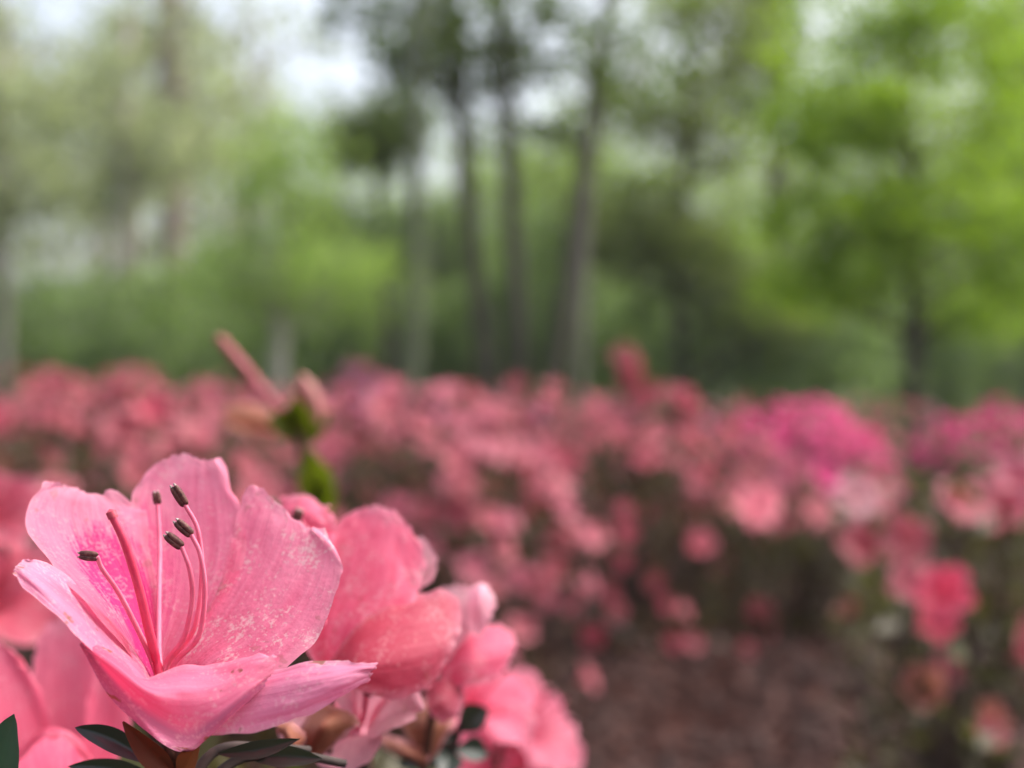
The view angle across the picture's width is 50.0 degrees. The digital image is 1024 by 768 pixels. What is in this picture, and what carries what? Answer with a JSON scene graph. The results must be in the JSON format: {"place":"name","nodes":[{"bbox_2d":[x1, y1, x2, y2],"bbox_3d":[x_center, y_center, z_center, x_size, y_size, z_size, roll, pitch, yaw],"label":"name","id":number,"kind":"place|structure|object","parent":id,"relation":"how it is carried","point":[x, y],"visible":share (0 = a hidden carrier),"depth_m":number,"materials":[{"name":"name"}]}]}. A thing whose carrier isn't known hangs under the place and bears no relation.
{"place":"outdoors","nodes":[
{"label":"outdoors","id":0,"kind":"place"},
{"bbox_2d":[271,494,461,753],"bbox_3d":[-0.035,0.060,0.261,0.035,0.067,0.054,0,0,-43],"label":"azalea blossom","id":1,"kind":"object","parent":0,"point":[394,623],"visible":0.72,"depth_m":0.25,"materials":[{"name":"pink plant"}]},
{"bbox_2d":[276,704,360,753],"bbox_3d":[-0.041,0.075,0.236,0.019,0.010,0.012,0,0,-25],"label":"withered blossom","id":2,"kind":"object","parent":1,"relation":"attached to","point":[325,729],"visible":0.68,"depth_m":0.23,"materials":[{"name":"brown plant"}]},
{"bbox_2d":[381,699,459,764],"bbox_3d":[-0.025,0.095,0.304,0.022,0.015,0.017,0,0,-40],"label":"withered blossom","id":3,"kind":"object","parent":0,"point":[399,747],"visible":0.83,"depth_m":0.30,"materials":[{"name":"brown plant"}]},
{"bbox_2d":[420,583,516,767],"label":"azalea blossom","id":4,"kind":"object","parent":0,"point":[482,652],"visible":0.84,"depth_m":0.29,"materials":[{"name":"pink plant"}]},
{"bbox_2d":[0,390,1023,767],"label":"ground","id":5,"kind":"structure","parent":0,"point":[672,718],"depth_m":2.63,"materials":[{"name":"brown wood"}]},
{"bbox_2d":[9,47,69,289],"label":"tree","id":6,"kind":"object","parent":5,"relation":"on","point":[62,227],"visible":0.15,"depth_m":42.72,"materials":[{"name":"green plant"}]},
{"bbox_2d":[8,0,71,328],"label":"tree","id":7,"kind":"object","parent":5,"relation":"on","point":[25,256],"visible":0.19,"depth_m":37.96,"materials":[{"name":"green plant"}]},
{"bbox_2d":[7,1,92,110],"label":"tree","id":8,"kind":"object","parent":5,"relation":"on","point":[24,25],"visible":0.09,"depth_m":40.36,"materials":[{"name":"green plant"}]},
{"bbox_2d":[9,257,95,404],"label":"woodland shrub","id":9,"kind":"object","parent":5,"relation":"on","point":[18,338],"visible":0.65,"depth_m":18.86,"materials":[{"name":"green plant"}]},
{"bbox_2d":[0,364,116,488],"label":"azalea bush","id":10,"kind":"object","parent":5,"relation":"on","point":[17,394],"visible":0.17,"depth_m":5.94,"materials":[{"name":"pink plant"}]},
{"bbox_2d":[0,0,119,228],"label":"tree","id":11,"kind":"object","parent":5,"relation":"on","point":[6,31],"visible":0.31,"depth_m":33.12,"materials":[{"name":"green plant"}]},
{"bbox_2d":[10,263,112,407],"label":"woodland shrub","id":12,"kind":"object","parent":5,"relation":"on","point":[44,299],"visible":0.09,"depth_m":20.76,"materials":[{"name":"green plant"}]},
{"bbox_2d":[0,39,125,405],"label":"thin tree","id":13,"kind":"object","parent":5,"relation":"on","point":[7,123],"visible":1,"depth_m":15.00,"materials":[{"name":"green plant"}]},
{"bbox_2d":[0,366,162,544],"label":"azalea bush","id":14,"kind":"object","parent":5,"relation":"on","point":[79,404],"visible":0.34,"depth_m":3.08,"materials":[{"name":"pink plant"}]},
{"bbox_2d":[9,0,212,382],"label":"tree","id":15,"kind":"object","parent":5,"relation":"on","point":[102,245],"visible":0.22,"depth_m":44.93,"materials":[{"name":"green plant"}]},
{"bbox_2d":[24,374,199,494],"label":"azalea bush","id":16,"kind":"object","parent":5,"relation":"on","point":[175,396],"visible":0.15,"depth_m":6.50,"materials":[{"name":"pink plant"}]},
{"bbox_2d":[2,13,221,409],"bbox_3d":[-6.680,-2.662,17.962,3.795,6.868,3.682,0,0,0],"label":"thin tree","id":17,"kind":"object","parent":5,"relation":"on","point":[122,130],"visible":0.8,"depth_m":17.87,"materials":[{"name":"green plant"}]},
{"bbox_2d":[19,254,216,415],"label":"woodland shrub","id":18,"kind":"object","parent":5,"relation":"on","point":[85,300],"visible":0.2,"depth_m":20.33,"materials":[{"name":"green plant"}]},
{"bbox_2d":[9,0,256,403],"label":"tree","id":19,"kind":"object","parent":5,"relation":"on","point":[136,239],"visible":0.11,"depth_m":37.39,"materials":[{"name":"green plant"}]},
{"bbox_2d":[1,365,296,497],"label":"azalea bush","id":20,"kind":"object","parent":5,"relation":"on","point":[130,370],"visible":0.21,"depth_m":3.68,"materials":[{"name":"pink plant"}]},
{"bbox_2d":[45,246,269,424],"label":"woodland shrub","id":21,"kind":"object","parent":5,"relation":"on","point":[170,329],"visible":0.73,"depth_m":17.31,"materials":[{"name":"green plant"}]},
{"bbox_2d":[56,0,277,398],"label":"pine tree","id":22,"kind":"object","parent":5,"relation":"on","point":[167,35],"visible":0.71,"depth_m":25.75,"materials":[{"name":"green plant"}]},
{"bbox_2d":[0,373,342,767],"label":"azalea bush","id":23,"kind":"object","parent":5,"relation":"on","point":[151,410],"visible":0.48,"depth_m":1.79,"materials":[{"name":"pink plant"}]},
{"bbox_2d":[80,0,290,395],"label":"tree","id":24,"kind":"object","parent":5,"relation":"on","point":[252,85],"visible":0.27,"depth_m":32.86,"materials":[{"name":"green plant"}]},
{"bbox_2d":[103,374,296,492],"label":"azalea bush","id":25,"kind":"object","parent":5,"relation":"on","point":[234,393],"visible":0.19,"depth_m":6.13,"materials":[{"name":"pink plant"}]},
{"bbox_2d":[132,228,312,415],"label":"woodland shrub","id":26,"kind":"object","parent":5,"relation":"on","point":[198,259],"visible":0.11,"depth_m":21.52,"materials":[{"name":"green plant"}]},
{"bbox_2d":[147,0,311,399],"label":"tree","id":27,"kind":"object","parent":5,"relation":"on","point":[290,10],"visible":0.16,"depth_m":46.71,"materials":[{"name":"green plant"}]},
{"bbox_2d":[132,3,369,403],"bbox_3d":[-8.610,-6.290,38.100,8.181,14.309,8.308,0,0,32],"label":"tree","id":28,"kind":"object","parent":5,"relation":"on","point":[259,75],"visible":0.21,"depth_m":37.74,"materials":[{"name":"green plant"}]},
{"bbox_2d":[1,640,517,767],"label":"azalea shrub","id":29,"kind":"object","parent":5,"relation":"on","point":[382,758],"visible":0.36,"depth_m":0.44,"materials":[{"name":"green plant"}]},
{"bbox_2d":[0,472,41,542],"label":"azalea blossom","id":30,"kind":"object","parent":29,"relation":"attached to","point":[17,493],"visible":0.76,"depth_m":0.64,"materials":[{"name":"pink plant"}]},
{"bbox_2d":[0,528,58,644],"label":"azalea blossom","id":31,"kind":"object","parent":29,"relation":"attached to","point":[26,617],"visible":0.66,"depth_m":0.44,"materials":[{"name":"pink plant"}]},
{"bbox_2d":[0,618,131,767],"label":"azalea blossom","id":32,"kind":"object","parent":29,"relation":"attached to","point":[55,698],"visible":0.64,"depth_m":0.28,"materials":[{"name":"pink plant"}]},
{"bbox_2d":[68,721,346,767],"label":"azalea twig","id":33,"kind":"object","parent":29,"relation":"attached to","point":[134,744],"visible":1,"depth_m":0.20,"materials":[{"name":"green plant"}]},
{"bbox_2d":[0,453,377,767],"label":"azalea","id":34,"kind":"object","parent":33,"relation":"on","point":[186,599],"depth_m":0.21,"materials":[{"name":"pink plant"}]},
{"bbox_2d":[216,335,334,511],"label":"bud twig","id":35,"kind":"object","parent":29,"relation":"attached to","point":[301,425],"visible":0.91,"depth_m":0.56,"materials":[{"name":"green plant"}]},
{"bbox_2d":[278,688,424,767],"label":"azalea blossom","id":36,"kind":"object","parent":29,"relation":"on","point":[359,746],"visible":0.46,"depth_m":0.25,"materials":[{"name":"pink plant"}]},
{"bbox_2d":[398,703,487,767],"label":"azalea twig","id":37,"kind":"object","parent":29,"relation":"attached to","point":[472,717],"visible":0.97,"depth_m":0.31,"materials":[{"name":"green plant"}]},
{"bbox_2d":[427,657,536,751],"bbox_3d":[-0.012,0.107,0.362,0.040,0.045,0.050,0,0,30],"label":"azalea blossom","id":38,"kind":"object","parent":29,"relation":"attached to","point":[506,699],"visible":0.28,"depth_m":0.36,"materials":[{"name":"pink plant"}]},
{"bbox_2d":[457,726,537,767],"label":"azalea blossom","id":39,"kind":"object","parent":29,"relation":"attached to","point":[516,758],"visible":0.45,"depth_m":0.46,"materials":[{"name":"pink plant"}]},
{"bbox_2d":[486,667,583,767],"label":"azalea blossom","id":40,"kind":"object","parent":29,"relation":"attached to","point":[552,742],"visible":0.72,"depth_m":0.46,"materials":[{"name":"pink plant"}]},
{"bbox_2d":[84,75,440,441],"bbox_3d":[-2.627,-1.313,12.114,3.619,4.130,2.830,0,0,0],"label":"young tree","id":41,"kind":"object","parent":5,"relation":"on","point":[280,297],"visible":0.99,"depth_m":11.86,"materials":[{"name":"green plant"}]},
{"bbox_2d":[82,361,445,666],"bbox_3d":[-0.581,0.335,2.585,0.876,0.783,0.878,0,0,0],"label":"azalea bush","id":42,"kind":"object","parent":5,"relation":"on","point":[207,412],"visible":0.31,"depth_m":2.52,"materials":[{"name":"pink plant"}]},
{"bbox_2d":[193,304,335,407],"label":"woodland shrub","id":43,"kind":"object","parent":5,"relation":"on","point":[255,365],"visible":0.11,"depth_m":20.96,"materials":[{"name":"green plant"}]},
{"bbox_2d":[219,376,377,490],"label":"azalea bush","id":44,"kind":"object","parent":5,"relation":"on","point":[275,389],"visible":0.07,"depth_m":7.11,"materials":[{"name":"pink plant"}]},
{"bbox_2d":[249,168,364,373],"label":"tree","id":45,"kind":"object","parent":5,"relation":"on","point":[292,178],"visible":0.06,"depth_m":33.83,"materials":[{"name":"green plant"}]},
{"bbox_2d":[223,252,425,414],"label":"woodland shrub","id":46,"kind":"object","parent":5,"relation":"on","point":[339,340],"visible":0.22,"depth_m":18.11,"materials":[{"name":"green plant"}]},
{"bbox_2d":[320,361,408,511],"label":"azalea bush","id":47,"kind":"object","parent":5,"relation":"on","point":[325,395],"visible":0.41,"depth_m":5.92,"materials":[{"name":"pink plant"}]},
{"bbox_2d":[275,68,453,422],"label":"evergreen tree","id":48,"kind":"object","parent":5,"relation":"on","point":[382,131],"visible":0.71,"depth_m":15.64,"materials":[{"name":"green plant"}]},
{"bbox_2d":[247,190,504,408],"bbox_3d":[-1.980,-1.207,18.209,4.171,4.057,3.856,0,0,33],"label":"woodland shrub","id":49,"kind":"object","parent":5,"relation":"on","point":[373,353],"visible":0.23,"depth_m":17.55,"materials":[{"name":"green plant"}]},
{"bbox_2d":[289,126,493,389],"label":"tree","id":50,"kind":"object","parent":5,"relation":"on","point":[364,202],"visible":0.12,"depth_m":33.56,"materials":[{"name":"green plant"}]},
{"bbox_2d":[348,383,474,489],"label":"azalea bush","id":51,"kind":"object","parent":5,"relation":"on","point":[457,400],"visible":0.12,"depth_m":6.92,"materials":[{"name":"pink plant"}]},
{"bbox_2d":[316,0,548,443],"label":"smooth tree","id":52,"kind":"object","parent":5,"relation":"on","point":[437,258],"visible":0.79,"depth_m":13.08,"materials":[{"name":"green plant"}]},
{"bbox_2d":[365,292,507,423],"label":"woodland shrub","id":53,"kind":"object","parent":5,"relation":"on","point":[425,385],"visible":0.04,"depth_m":18.50,"materials":[{"name":"green plant"}]},
{"bbox_2d":[391,180,500,398],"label":"tree","id":54,"kind":"object","parent":5,"relation":"on","point":[452,181],"depth_m":42.02,"materials":[{"name":"green plant"}]},
{"bbox_2d":[265,346,635,747],"bbox_3d":[-0.166,0.325,2.293,0.729,0.803,0.736,0,0,-22],"label":"azalea bush","id":55,"kind":"object","parent":5,"relation":"on","point":[460,486],"visible":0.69,"depth_m":2.15,"materials":[{"name":"pink plant"}]},
{"bbox_2d":[332,383,574,585],"bbox_3d":[-0.231,0.361,4.021,0.923,0.730,0.978,0,0,0],"label":"azalea bush","id":56,"kind":"object","parent":5,"relation":"on","point":[450,435],"visible":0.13,"depth_m":3.87,"materials":[{"name":"pink plant"}]},
{"bbox_2d":[379,107,548,407],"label":"tree","id":57,"kind":"object","parent":5,"relation":"on","point":[477,174],"visible":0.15,"depth_m":30.41,"materials":[{"name":"green plant"}]},
{"bbox_2d":[415,384,577,496],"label":"azalea bush","id":58,"kind":"object","parent":5,"relation":"on","point":[505,394],"visible":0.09,"depth_m":6.47,"materials":[{"name":"pink plant"}]},
{"bbox_2d":[422,270,586,418],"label":"woodland shrub","id":59,"kind":"object","parent":5,"relation":"on","point":[459,354],"visible":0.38,"depth_m":17.12,"materials":[{"name":"green plant"}]},
{"bbox_2d":[310,0,713,432],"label":"forked tree","id":60,"kind":"object","parent":5,"relation":"on","point":[451,39],"visible":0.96,"depth_m":13.90,"materials":[{"name":"green plant"}]},
{"bbox_2d":[396,113,632,398],"bbox_3d":[0.941,-4.155,34.798,7.880,9.966,7.862,0,0,18],"label":"tree","id":61,"kind":"object","parent":5,"relation":"on","point":[520,176],"visible":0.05,"depth_m":34.27,"materials":[{"name":"green plant"}]},
{"bbox_2d":[410,396,637,560],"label":"azalea bush","id":62,"kind":"object","parent":5,"relation":"on","point":[579,434],"visible":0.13,"depth_m":4.46,"materials":[{"name":"pink plant"}]},
{"bbox_2d":[428,184,667,417],"bbox_3d":[0.415,-1.245,18.243,4.253,4.136,3.931,0,0,-33],"label":"woodland shrub","id":63,"kind":"object","parent":5,"relation":"on","point":[536,250],"visible":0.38,"depth_m":17.69,"materials":[{"name":"green plant"}]},
{"bbox_2d":[463,120,656,406],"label":"tree","id":64,"kind":"object","parent":5,"relation":"on","point":[562,189],"visible":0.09,"depth_m":32.08,"materials":[{"name":"green plant"}]},
{"bbox_2d":[462,68,665,408],"bbox_3d":[1.399,-4.176,29.957,6.151,9.963,6.246,0,0,9],"label":"tree","id":65,"kind":"object","parent":5,"relation":"on","point":[548,166],"visible":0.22,"depth_m":29.29,"materials":[{"name":"green plant"}]},
{"bbox_2d":[445,65,715,400],"bbox_3d":[2.023,-4.597,36.452,8.596,10.872,8.576,0,0,38],"label":"tree","id":66,"kind":"object","parent":5,"relation":"on","point":[624,159],"visible":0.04,"depth_m":35.11,"materials":[{"name":"green plant"}]},
{"bbox_2d":[495,391,678,513],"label":"azalea bush","id":67,"kind":"object","parent":5,"relation":"on","point":[587,394],"visible":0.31,"depth_m":6.06,"materials":[{"name":"pink plant"}]},
{"bbox_2d":[439,333,775,661],"bbox_3d":[0.267,0.293,3.042,0.977,0.867,1.007,0,0,0],"label":"azalea bush","id":68,"kind":"object","parent":5,"relation":"on","point":[702,541],"visible":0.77,"depth_m":2.97,"materials":[{"name":"pink plant"}]},
{"bbox_2d":[535,272,698,420],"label":"woodland shrub","id":69,"kind":"object","parent":5,"relation":"on","point":[612,381],"visible":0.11,"depth_m":20.62,"materials":[{"name":"green plant"}]},
{"bbox_2d":[573,0,707,432],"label":"grey tree","id":70,"kind":"object","parent":5,"relation":"on","point":[580,347],"visible":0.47,"depth_m":14.70,"materials":[{"name":"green plant"}]},
{"bbox_2d":[585,285,731,415],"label":"woodland shrub","id":71,"kind":"object","parent":5,"relation":"on","point":[664,379],"visible":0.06,"depth_m":21.62,"materials":[{"name":"green plant"}]},
{"bbox_2d":[581,395,755,498],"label":"azalea bush","id":72,"kind":"object","parent":5,"relation":"on","point":[721,414],"visible":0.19,"depth_m":6.36,"materials":[{"name":"pink plant"}]},
{"bbox_2d":[571,76,766,409],"bbox_3d":[4.392,-3.919,30.017,5.827,9.438,5.918,0,0,-8],"label":"tree","id":73,"kind":"object","parent":5,"relation":"on","point":[703,184],"visible":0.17,"depth_m":29.24,"materials":[{"name":"green plant"}]},
{"bbox_2d":[597,136,756,362],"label":"tree","id":74,"kind":"object","parent":5,"relation":"on","point":[695,210],"visible":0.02,"depth_m":41.34,"materials":[{"name":"green plant"}]},
{"bbox_2d":[571,413,821,590],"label":"azalea bush","id":75,"kind":"object","parent":5,"relation":"on","point":[739,444],"visible":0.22,"depth_m":3.73,"materials":[{"name":"pink plant"}]},
{"bbox_2d":[551,0,856,429],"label":"broad tree","id":76,"kind":"object","parent":5,"relation":"on","point":[647,228],"visible":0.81,"depth_m":16.68,"materials":[{"name":"green plant"}]},
{"bbox_2d":[595,208,820,427],"bbox_3d":[3.208,-1.016,17.681,3.752,3.649,3.468,0,0,4],"label":"woodland shrub","id":77,"kind":"object","parent":5,"relation":"on","point":[714,382],"visible":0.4,"depth_m":17.08,"materials":[{"name":"green plant"}]},
{"bbox_2d":[612,0,847,418],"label":"tall tree","id":78,"kind":"object","parent":5,"relation":"on","point":[773,179],"visible":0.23,"depth_m":21.81,"materials":[{"name":"green plant"}]},
{"bbox_2d":[671,396,838,501],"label":"azalea bush","id":79,"kind":"object","parent":5,"relation":"on","point":[730,410],"visible":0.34,"depth_m":6.27,"materials":[{"name":"pink plant"}]},
{"bbox_2d":[706,309,848,419],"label":"woodland shrub","id":80,"kind":"object","parent":5,"relation":"on","point":[770,393],"visible":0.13,"depth_m":20.61,"materials":[{"name":"green plant"}]},
{"bbox_2d":[670,119,898,396],"bbox_3d":[7.965,-3.714,30.604,7.164,9.060,7.147,0,0,41],"label":"tree","id":81,"kind":"object","parent":5,"relation":"on","point":[784,183],"visible":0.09,"depth_m":30.86,"materials":[{"name":"green plant"}]},
{"bbox_2d":[710,385,899,568],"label":"azalea bush","id":82,"kind":"object","parent":5,"relation":"on","point":[850,450],"visible":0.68,"depth_m":4.08,"materials":[{"name":"pink plant"}]},
{"bbox_2d":[679,439,936,649],"bbox_3d":[0.799,0.433,2.682,0.725,0.588,1.733,0,0,6],"label":"azalea bush","id":83,"kind":"object","parent":5,"relation":"on","point":[761,507],"visible":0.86,"depth_m":2.93,"materials":[{"name":"pink plant"}]},
{"bbox_2d":[690,53,926,401],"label":"tree","id":84,"kind":"object","parent":5,"relation":"on","point":[758,179],"visible":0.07,"depth_m":42.89,"materials":[{"name":"green plant"}]},
{"bbox_2d":[713,235,936,429],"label":"woodland shrub","id":85,"kind":"object","parent":5,"relation":"on","point":[856,363],"visible":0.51,"depth_m":16.86,"materials":[{"name":"green plant"}]},
{"bbox_2d":[700,0,1023,471],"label":"young tree","id":86,"kind":"object","parent":5,"relation":"on","point":[876,122],"visible":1,"depth_m":8.79,"materials":[{"name":"green plant"}]},
{"bbox_2d":[800,394,989,510],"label":"azalea bush","id":87,"kind":"object","parent":5,"relation":"on","point":[887,438],"visible":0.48,"depth_m":6.17,"materials":[{"name":"pink plant"}]},
{"bbox_2d":[801,249,988,420],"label":"woodland shrub","id":88,"kind":"object","parent":5,"relation":"on","point":[882,401],"visible":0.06,"depth_m":20.51,"materials":[{"name":"green plant"}]},
{"bbox_2d":[781,1,1023,410],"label":"tree","id":89,"kind":"object","parent":5,"relation":"on","point":[944,94],"visible":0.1,"depth_m":28.64,"materials":[{"name":"green plant"}]},
{"bbox_2d":[802,454,1023,767],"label":"azalea bush","id":90,"kind":"object","parent":5,"relation":"on","point":[899,545],"visible":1,"depth_m":1.31,"materials":[{"name":"pink plant"}]},
{"bbox_2d":[804,49,1023,408],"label":"tree","id":91,"kind":"object","parent":5,"relation":"on","point":[948,274],"visible":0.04,"depth_m":30.51,"materials":[{"name":"green plant"}]},
{"bbox_2d":[834,276,1023,420],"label":"woodland shrub","id":92,"kind":"object","parent":5,"relation":"on","point":[964,362],"visible":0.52,"depth_m":18.90,"materials":[{"name":"green plant"}]},
{"bbox_2d":[904,397,1023,551],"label":"azalea bush","id":93,"kind":"object","parent":5,"relation":"on","point":[995,423],"visible":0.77,"depth_m":4.54,"materials":[{"name":"pink plant"}]},
{"bbox_2d":[917,25,1023,395],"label":"tree","id":94,"kind":"object","parent":5,"relation":"on","point":[1014,129],"visible":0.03,"depth_m":32.96,"materials":[{"name":"green plant"}]},
{"bbox_2d":[924,0,1023,253],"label":"dark tree","id":95,"kind":"object","parent":5,"relation":"on","point":[1015,74],"visible":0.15,"depth_m":19.91,"materials":[{"name":"green plant"}]},
{"bbox_2d":[927,292,1023,414],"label":"woodland shrub","id":96,"kind":"object","parent":5,"relation":"on","point":[1014,395],"visible":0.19,"depth_m":20.77,"materials":[{"name":"green plant"}]},
{"bbox_2d":[978,263,1023,406],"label":"woodland shrub","id":97,"kind":"object","parent":5,"relation":"on","point":[1015,358],"visible":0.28,"depth_m":21.12,"materials":[{"name":"green plant"}]},
{"bbox_2d":[7,0,1023,389],"label":"sky","id":98,"kind":"structure","parent":0,"point":[344,70],"materials":[{"name":"white"}]}
]}

